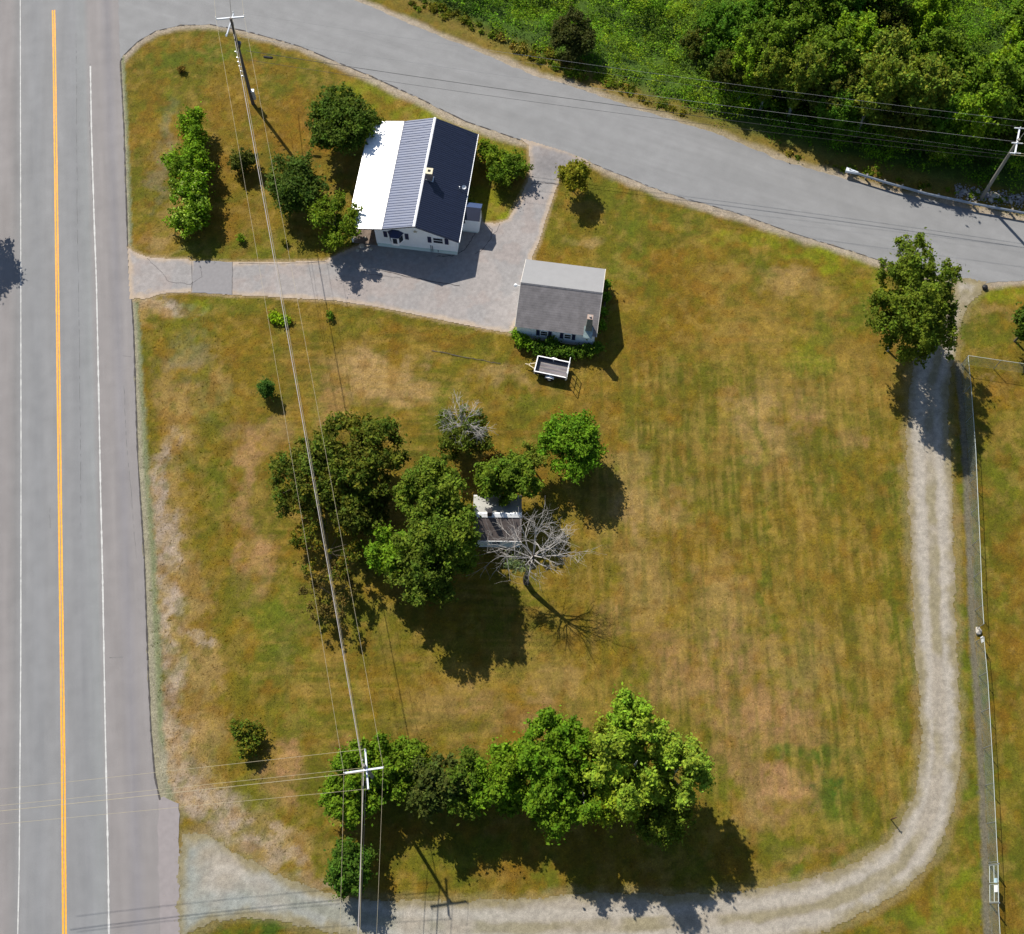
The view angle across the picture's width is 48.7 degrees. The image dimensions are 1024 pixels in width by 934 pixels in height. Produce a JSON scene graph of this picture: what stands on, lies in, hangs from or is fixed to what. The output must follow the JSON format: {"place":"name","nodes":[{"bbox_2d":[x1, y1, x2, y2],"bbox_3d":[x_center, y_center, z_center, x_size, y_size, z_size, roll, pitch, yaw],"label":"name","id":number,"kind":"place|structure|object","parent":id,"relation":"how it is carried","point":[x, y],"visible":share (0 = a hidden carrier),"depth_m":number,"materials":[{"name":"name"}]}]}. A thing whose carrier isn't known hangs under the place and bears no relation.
{"place":"outdoors","nodes":[
{"label":"outdoors","id":0,"kind":"place"},
{"bbox_2d":[0,0,160,933],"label":"road","id":1,"kind":"structure","parent":0,"point":[74,693],"depth_m":101.77,"materials":[{"name":"grey asphalt"}]},
{"bbox_2d":[157,797,179,933],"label":"widened shoulder","id":2,"kind":"object","parent":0,"point":[168,843],"visible":0.99,"depth_m":90.27},
{"bbox_2d":[148,324,301,855],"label":"rough grass","id":3,"kind":"structure","parent":0,"point":[175,733],"depth_m":98.42,"materials":[{"name":"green plant"}]},
{"bbox_2d":[127,138,588,363],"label":"driveway","id":4,"kind":"structure","parent":0,"point":[475,279],"depth_m":110.75,"materials":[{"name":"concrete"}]},
{"bbox_2d":[192,261,232,294],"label":"driveway patch","id":5,"kind":"object","parent":4,"relation":"on","point":[216,276],"visible":1,"depth_m":110.58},
{"bbox_2d":[118,0,1023,282],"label":"side road","id":6,"kind":"structure","parent":0,"point":[686,162],"depth_m":116.97,"materials":[{"name":"grey asphalt"}]},
{"bbox_2d":[120,0,1023,933],"bbox_3d":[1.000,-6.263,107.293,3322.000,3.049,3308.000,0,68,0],"label":"ground","id":7,"kind":"structure","parent":0,"point":[700,536],"depth_m":100.93,"materials":[{"name":"green plant"}]},
{"bbox_2d":[161,190,212,239],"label":"flowering shrub","id":8,"kind":"object","parent":7,"relation":"on","point":[191,218],"visible":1,"depth_m":110.50,"materials":[{"name":"green plant"}]},
{"bbox_2d":[157,133,219,181],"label":"flowering shrub","id":9,"kind":"object","parent":7,"relation":"on","point":[193,155],"visible":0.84,"depth_m":112.62,"materials":[{"name":"green plant"}]},
{"bbox_2d":[163,162,215,202],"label":"flowering shrub","id":10,"kind":"object","parent":7,"relation":"on","point":[193,185],"visible":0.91,"depth_m":111.28,"materials":[{"name":"green plant"}]},
{"bbox_2d":[174,101,209,150],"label":"flowering shrub","id":11,"kind":"object","parent":7,"relation":"on","point":[192,127],"visible":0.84,"depth_m":114.50,"materials":[{"name":"green plant"}]},
{"bbox_2d":[215,12,255,104],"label":"utility pole","id":12,"kind":"object","parent":7,"relation":"on","point":[251,92],"visible":0.85,"depth_m":111.81,"materials":[{"name":"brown wood"}]},
{"bbox_2d":[233,33,362,767],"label":"overhead cable","id":13,"kind":"object","parent":12,"relation":"attached to","point":[301,415],"visible":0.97,"depth_m":94.75,"materials":[{"name":"grey metal"}]},
{"bbox_2d":[225,146,262,175],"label":"round shrub","id":14,"kind":"object","parent":7,"relation":"on","point":[247,159],"visible":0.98,"depth_m":113.68,"materials":[{"name":"green plant"}]},
{"bbox_2d":[226,713,267,759],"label":"scrub bush","id":15,"kind":"object","parent":7,"relation":"on","point":[245,731],"visible":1,"depth_m":92.82,"materials":[{"name":"green plant"}]},
{"bbox_2d":[255,376,275,401],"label":"round shrub","id":16,"kind":"object","parent":7,"relation":"on","point":[266,388],"visible":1,"depth_m":104.35,"materials":[{"name":"green plant"}]},
{"bbox_2d":[263,149,331,219],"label":"round tree","id":17,"kind":"object","parent":7,"relation":"on","point":[297,184],"visible":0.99,"depth_m":110.39,"materials":[{"name":"green plant"}]},
{"bbox_2d":[265,424,348,519],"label":"honey locust","id":18,"kind":"object","parent":7,"relation":"on","point":[300,465],"visible":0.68,"depth_m":97.21,"materials":[{"name":"green plant"}]},
{"bbox_2d":[288,505,365,580],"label":"thin tree","id":19,"kind":"object","parent":7,"relation":"on","point":[347,550],"visible":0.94,"depth_m":96.53,"materials":[{"name":"green plant"}]},
{"bbox_2d":[298,560,360,629],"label":"thin tree","id":20,"kind":"object","parent":7,"relation":"on","point":[327,611],"visible":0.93,"depth_m":96.19,"materials":[{"name":"green plant"}]},
{"bbox_2d":[307,187,363,251],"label":"tree","id":21,"kind":"object","parent":7,"relation":"on","point":[320,213],"visible":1,"depth_m":108.94,"materials":[{"name":"green plant"}]},
{"bbox_2d":[303,78,385,156],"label":"broadleaf tree","id":22,"kind":"object","parent":7,"relation":"on","point":[353,129],"visible":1,"depth_m":112.30,"materials":[{"name":"green plant"}]},
{"bbox_2d":[315,735,386,835],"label":"hedge tree","id":23,"kind":"object","parent":7,"relation":"on","point":[335,802],"visible":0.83,"depth_m":88.55,"materials":[{"name":"green plant"}]},
{"bbox_2d":[323,835,379,901],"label":"round tree","id":24,"kind":"object","parent":7,"relation":"on","point":[346,857],"visible":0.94,"depth_m":86.94,"materials":[{"name":"green plant"}]},
{"bbox_2d":[315,479,396,539],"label":"honey locust","id":25,"kind":"object","parent":7,"relation":"on","point":[374,513],"visible":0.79,"depth_m":96.44,"materials":[{"name":"green plant"}]},
{"bbox_2d":[301,407,411,513],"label":"honey locust","id":26,"kind":"object","parent":7,"relation":"on","point":[357,468],"visible":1,"depth_m":96.41,"materials":[{"name":"green plant"}]},
{"bbox_2d":[348,729,409,803],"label":"hedge tree","id":27,"kind":"object","parent":7,"relation":"on","point":[387,774],"visible":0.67,"depth_m":88.97,"materials":[{"name":"green plant"}]},
{"bbox_2d":[360,521,407,578],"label":"leafy tree","id":28,"kind":"object","parent":7,"relation":"on","point":[379,558],"visible":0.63,"depth_m":94.64,"materials":[{"name":"green plant"}]},
{"bbox_2d":[370,732,431,805],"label":"hedge tree","id":29,"kind":"object","parent":7,"relation":"on","point":[414,747],"visible":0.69,"depth_m":89.21,"materials":[{"name":"green plant"}]},
{"bbox_2d":[352,117,481,254],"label":"house","id":30,"kind":"structure","parent":7,"relation":"on","point":[412,187],"depth_m":110.61,"materials":[{"name":"white"}]},
{"bbox_2d":[383,534,458,610],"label":"leafy tree","id":31,"kind":"object","parent":7,"relation":"on","point":[419,580],"visible":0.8,"depth_m":92.63,"materials":[{"name":"green plant"}]},
{"bbox_2d":[392,449,468,521],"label":"leafy tree","id":32,"kind":"object","parent":7,"relation":"on","point":[435,470],"visible":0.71,"depth_m":94.48,"materials":[{"name":"green plant"}]},
{"bbox_2d":[385,476,483,576],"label":"leafy tree","id":33,"kind":"object","parent":7,"relation":"on","point":[455,536],"visible":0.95,"depth_m":92.51,"materials":[{"name":"green plant"}]},
{"bbox_2d":[404,744,470,823],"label":"tree","id":34,"kind":"object","parent":7,"relation":"on","point":[432,786],"visible":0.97,"depth_m":87.37,"materials":[{"name":"green plant"}]},
{"bbox_2d":[372,783,523,819],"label":"hedge shrub","id":35,"kind":"object","parent":7,"relation":"on","point":[515,806],"visible":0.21,"depth_m":90.27,"materials":[{"name":"green plant"}]},
{"bbox_2d":[442,737,488,825],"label":"hedge tree","id":36,"kind":"object","parent":7,"relation":"on","point":[467,759],"visible":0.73,"depth_m":87.73,"materials":[{"name":"green plant"}]},
{"bbox_2d":[434,391,497,461],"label":"half dead tree","id":37,"kind":"object","parent":7,"relation":"on","point":[455,438],"visible":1,"depth_m":100.25,"materials":[{"name":"grey plant"}]},
{"bbox_2d":[475,138,511,168],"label":"shrub clump","id":38,"kind":"object","parent":7,"relation":"on","point":[488,151],"visible":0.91,"depth_m":113.95,"materials":[{"name":"green plant"}]},
{"bbox_2d":[464,737,528,814],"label":"hedge tree","id":39,"kind":"object","parent":7,"relation":"on","point":[497,794],"visible":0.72,"depth_m":87.83,"materials":[{"name":"green plant"}]},
{"bbox_2d":[473,495,521,546],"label":"shed","id":40,"kind":"structure","parent":7,"relation":"on","point":[491,509],"depth_m":98.05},
{"bbox_2d":[472,447,544,506],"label":"leafy tree","id":41,"kind":"object","parent":7,"relation":"on","point":[498,476],"visible":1,"depth_m":97.22,"materials":[{"name":"green plant"}]},
{"bbox_2d":[485,146,534,187],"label":"shrub clump","id":42,"kind":"object","parent":7,"relation":"on","point":[510,166],"visible":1,"depth_m":113.02,"materials":[{"name":"green plant"}]},
{"bbox_2d":[485,730,535,809],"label":"hedge tree","id":43,"kind":"object","parent":7,"relation":"on","point":[508,767],"visible":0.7,"depth_m":87.86,"materials":[{"name":"green plant"}]},
{"bbox_2d":[510,327,535,351],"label":"foundation bush","id":44,"kind":"object","parent":7,"relation":"on","point":[523,340],"visible":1,"depth_m":106.91,"materials":[{"name":"green plant"}]},
{"bbox_2d":[518,440,549,471],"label":"thin tree","id":45,"kind":"object","parent":7,"relation":"on","point":[538,460],"visible":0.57,"depth_m":99.38,"materials":[{"name":"green plant"}]},
{"bbox_2d":[468,506,605,584],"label":"dead tree","id":46,"kind":"object","parent":7,"relation":"on","point":[511,563],"visible":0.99,"depth_m":94.03,"materials":[{"name":"grey wood"}]},
{"bbox_2d":[525,355,570,381],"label":"utility trailer","id":47,"kind":"object","parent":7,"relation":"on","point":[550,369],"visible":1,"depth_m":106.17,"materials":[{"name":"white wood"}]},
{"bbox_2d":[511,748,590,845],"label":"hedge tree","id":48,"kind":"object","parent":7,"relation":"on","point":[553,822],"visible":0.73,"depth_m":85.64,"materials":[{"name":"green plant"}]},
{"bbox_2d":[512,704,591,797],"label":"hedge tree","id":49,"kind":"object","parent":7,"relation":"on","point":[559,738],"visible":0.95,"depth_m":86.21,"materials":[{"name":"green plant"}]},
{"bbox_2d":[528,334,576,360],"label":"foundation bush","id":50,"kind":"object","parent":7,"relation":"on","point":[554,348],"visible":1,"depth_m":106.56,"materials":[{"name":"green plant"}]},
{"bbox_2d":[514,259,605,344],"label":"garage","id":51,"kind":"structure","parent":7,"relation":"on","point":[561,302],"depth_m":105.71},
{"bbox_2d":[532,404,608,485],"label":"round tree","id":52,"kind":"object","parent":7,"relation":"on","point":[573,440],"visible":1,"depth_m":98.96,"materials":[{"name":"green plant"}]},
{"bbox_2d":[554,156,591,196],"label":"tree","id":53,"kind":"object","parent":7,"relation":"on","point":[572,176],"visible":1,"depth_m":111.52,"materials":[{"name":"green plant"}]},
{"bbox_2d":[546,1,600,61],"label":"dark tree","id":54,"kind":"object","parent":7,"relation":"on","point":[578,38],"visible":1,"depth_m":118.21,"materials":[{"name":"green plant"}]},
{"bbox_2d":[546,747,615,829],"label":"birch tree","id":55,"kind":"object","parent":7,"relation":"on","point":[588,809],"visible":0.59,"depth_m":85.59,"materials":[{"name":"green plant"}]},
{"bbox_2d":[175,278,986,933],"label":"gravel lane","id":56,"kind":"structure","parent":7,"relation":"on","point":[219,880],"depth_m":89.76,"materials":[{"name":"grey gravel"}]},
{"bbox_2d":[571,333,606,361],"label":"foundation bush","id":57,"kind":"object","parent":7,"relation":"on","point":[588,349],"visible":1,"depth_m":106.58,"materials":[{"name":"green plant"}]},
{"bbox_2d":[583,711,621,771],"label":"birch tree","id":58,"kind":"object","parent":7,"relation":"on","point":[599,726],"visible":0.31,"depth_m":87.16,"materials":[{"name":"green plant"}]},
{"bbox_2d":[597,278,613,332],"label":"foundation bush","id":59,"kind":"object","parent":7,"relation":"on","point":[606,296],"visible":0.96,"depth_m":108.55,"materials":[{"name":"green plant"}]},
{"bbox_2d":[588,776,643,837],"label":"birch tree","id":60,"kind":"object","parent":7,"relation":"on","point":[604,820],"visible":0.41,"depth_m":85.22,"materials":[{"name":"green plant"}]},
{"bbox_2d":[580,711,681,827],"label":"birch tree","id":61,"kind":"object","parent":7,"relation":"on","point":[648,785],"visible":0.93,"depth_m":84.61,"materials":[{"name":"green plant"}]},
{"bbox_2d":[605,682,657,748],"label":"birch tree","id":62,"kind":"object","parent":7,"relation":"on","point":[626,705],"visible":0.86,"depth_m":85.82,"materials":[{"name":"green plant"}]},
{"bbox_2d":[630,794,701,851],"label":"hedge tree","id":63,"kind":"object","parent":7,"relation":"on","point":[657,823],"visible":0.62,"depth_m":86.70,"materials":[{"name":"green plant"}]},
{"bbox_2d":[633,729,719,812],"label":"birch tree","id":64,"kind":"object","parent":7,"relation":"on","point":[696,764],"visible":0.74,"depth_m":85.43,"materials":[{"name":"green plant"}]},
{"bbox_2d":[678,24,712,69],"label":"woodland tree","id":65,"kind":"object","parent":7,"relation":"on","point":[692,41],"visible":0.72,"depth_m":119.70,"materials":[{"name":"green plant"}]},
{"bbox_2d":[407,0,1023,207],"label":"verge weeds","id":66,"kind":"object","parent":7,"relation":"on","point":[578,73],"visible":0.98,"depth_m":120.00,"materials":[{"name":"green plant"}]},
{"bbox_2d":[689,0,755,62],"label":"woodland tree","id":67,"kind":"object","parent":7,"relation":"on","point":[723,18],"visible":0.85,"depth_m":117.31,"materials":[{"name":"green plant"}]},
{"bbox_2d":[706,48,755,96],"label":"woodland tree","id":68,"kind":"object","parent":7,"relation":"on","point":[719,72],"visible":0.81,"depth_m":115.50,"materials":[{"name":"green plant"}]},
{"bbox_2d":[440,0,1023,195],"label":"undergrowth","id":69,"kind":"object","parent":7,"relation":"on","point":[997,147],"visible":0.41,"depth_m":121.17,"materials":[{"name":"green plant"}]},
{"bbox_2d":[728,32,772,98],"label":"woodland tree","id":70,"kind":"object","parent":7,"relation":"on","point":[752,57],"visible":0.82,"depth_m":114.12,"materials":[{"name":"green plant"}]},
{"bbox_2d":[730,12,795,96],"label":"woodland tree","id":71,"kind":"object","parent":7,"relation":"on","point":[763,28],"visible":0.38,"depth_m":114.08,"materials":[{"name":"green plant"}]},
{"bbox_2d":[734,0,793,37],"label":"woodland tree","id":72,"kind":"object","parent":7,"relation":"on","point":[760,6],"visible":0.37,"depth_m":117.52,"materials":[{"name":"green plant"}]},
{"bbox_2d":[750,44,791,109],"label":"woodland tree","id":73,"kind":"object","parent":7,"relation":"on","point":[762,79],"visible":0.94,"depth_m":113.69,"materials":[{"name":"green plant"}]},
{"bbox_2d":[757,13,828,99],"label":"woodland tree","id":74,"kind":"object","parent":7,"relation":"on","point":[794,29],"visible":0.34,"depth_m":113.32,"materials":[{"name":"green plant"}]},
{"bbox_2d":[763,0,843,43],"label":"woodland tree","id":75,"kind":"object","parent":7,"relation":"on","point":[799,7],"visible":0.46,"depth_m":116.27,"materials":[{"name":"green plant"}]},
{"bbox_2d":[777,35,833,117],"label":"woodland tree","id":76,"kind":"object","parent":7,"relation":"on","point":[807,71],"visible":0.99,"depth_m":112.30,"materials":[{"name":"green plant"}]},
{"bbox_2d":[791,19,865,110],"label":"woodland tree","id":77,"kind":"object","parent":7,"relation":"on","point":[842,46],"visible":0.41,"depth_m":112.97,"materials":[{"name":"green plant"}]},
{"bbox_2d":[800,52,861,122],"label":"woodland tree","id":78,"kind":"object","parent":7,"relation":"on","point":[852,78],"visible":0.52,"depth_m":112.97,"materials":[{"name":"green plant"}]},
{"bbox_2d":[812,82,860,132],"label":"woodland tree","id":79,"kind":"object","parent":7,"relation":"on","point":[842,112],"visible":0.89,"depth_m":113.25,"materials":[{"name":"green plant"}]},
{"bbox_2d":[817,0,881,55],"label":"woodland tree","id":80,"kind":"object","parent":7,"relation":"on","point":[855,6],"visible":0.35,"depth_m":117.15,"materials":[{"name":"green plant"}]},
{"bbox_2d":[835,6,890,75],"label":"woodland tree","id":81,"kind":"object","parent":7,"relation":"on","point":[865,24],"visible":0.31,"depth_m":114.42,"materials":[{"name":"green plant"}]},
{"bbox_2d":[845,47,908,135],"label":"woodland tree","id":82,"kind":"object","parent":7,"relation":"on","point":[884,85],"visible":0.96,"depth_m":110.46,"materials":[{"name":"green plant"}]},
{"bbox_2d":[862,24,918,120],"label":"woodland tree","id":83,"kind":"object","parent":7,"relation":"on","point":[902,40],"visible":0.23,"depth_m":110.90,"materials":[{"name":"green plant"}]},
{"bbox_2d":[866,0,914,45],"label":"woodland tree","id":84,"kind":"object","parent":7,"relation":"on","point":[898,19],"visible":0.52,"depth_m":118.22,"materials":[{"name":"green plant"}]},
{"bbox_2d":[880,96,938,144],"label":"woodland tree","id":85,"kind":"object","parent":7,"relation":"on","point":[898,118],"visible":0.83,"depth_m":111.91,"materials":[{"name":"green plant"}]},
{"bbox_2d":[860,227,969,368],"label":"broadleaf tree","id":86,"kind":"object","parent":7,"relation":"on","point":[921,323],"visible":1,"depth_m":99.80,"materials":[{"name":"green plant"}]},
{"bbox_2d":[884,52,969,140],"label":"woodland tree","id":87,"kind":"object","parent":7,"relation":"on","point":[924,90],"visible":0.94,"depth_m":109.13,"materials":[{"name":"green plant"}]},
{"bbox_2d":[906,0,952,45],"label":"woodland tree","id":88,"kind":"object","parent":7,"relation":"on","point":[927,16],"visible":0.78,"depth_m":118.18,"materials":[{"name":"green plant"}]},
{"bbox_2d":[845,167,1023,213],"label":"guardrail","id":89,"kind":"object","parent":7,"relation":"on","point":[884,181],"visible":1,"depth_m":113.40,"materials":[{"name":"grey metal"}]},
{"bbox_2d":[906,25,981,96],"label":"woodland tree","id":90,"kind":"object","parent":7,"relation":"on","point":[943,41],"visible":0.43,"depth_m":113.64,"materials":[{"name":"green plant"}]},
{"bbox_2d":[912,93,976,150],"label":"woodland tree","id":91,"kind":"object","parent":7,"relation":"on","point":[942,127],"visible":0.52,"depth_m":111.83,"materials":[{"name":"green plant"}]},
{"bbox_2d":[949,124,988,159],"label":"woodland tree","id":92,"kind":"object","parent":7,"relation":"on","point":[964,146],"visible":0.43,"depth_m":112.93,"materials":[{"name":"green plant"}]},
{"bbox_2d":[961,356,983,627],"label":"chain link fence","id":93,"kind":"object","parent":7,"relation":"on","point":[969,451],"visible":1,"depth_m":100.63,"materials":[{"name":"grey metal"}]},
{"bbox_2d":[941,77,1014,155],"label":"woodland tree","id":94,"kind":"object","parent":7,"relation":"on","point":[970,105],"visible":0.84,"depth_m":109.91,"materials":[{"name":"green plant"}]},
{"bbox_2d":[976,637,997,864],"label":"chain link fence","id":95,"kind":"object","parent":7,"relation":"on","point":[988,783],"visible":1,"depth_m":92.44,"materials":[{"name":"grey metal"}]},
{"bbox_2d":[954,183,1023,209],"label":"riprap","id":96,"kind":"object","parent":7,"relation":"on","point":[962,193],"visible":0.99,"depth_m":114.10,"materials":[{"name":"grey stone"}]},
{"bbox_2d":[958,55,1023,147],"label":"woodland tree","id":97,"kind":"object","parent":7,"relation":"on","point":[1011,80],"visible":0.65,"depth_m":110.36,"materials":[{"name":"green plant"}]},
{"bbox_2d":[977,17,1023,92],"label":"woodland tree","id":98,"kind":"object","parent":7,"relation":"on","point":[1014,35],"visible":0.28,"depth_m":113.83,"materials":[{"name":"green plant"}]},
{"bbox_2d":[980,127,1023,199],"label":"utility pole","id":99,"kind":"object","parent":7,"relation":"on","point":[990,183],"visible":1,"depth_m":108.53,"materials":[{"name":"grey wood"}]},
{"bbox_2d":[249,51,1002,154],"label":"overhead cable","id":100,"kind":"object","parent":99,"relation":"attached to","point":[627,106],"visible":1,"depth_m":109.92,"materials":[{"name":"black rubber"}]},
{"bbox_2d":[993,94,1023,156],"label":"woodland tree","id":101,"kind":"object","parent":7,"relation":"on","point":[1009,137],"visible":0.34,"depth_m":112.92,"materials":[{"name":"green plant"}]},
{"bbox_2d":[996,0,1023,50],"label":"woodland tree","id":102,"kind":"object","parent":7,"relation":"on","point":[1014,15],"visible":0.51,"depth_m":116.58,"materials":[{"name":"green plant"}]},
{"bbox_2d":[1006,302,1023,345],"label":"broadleaf tree","id":103,"kind":"object","parent":7,"relation":"on","point":[1019,331],"visible":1,"depth_m":104.54,"materials":[{"name":"green plant"}]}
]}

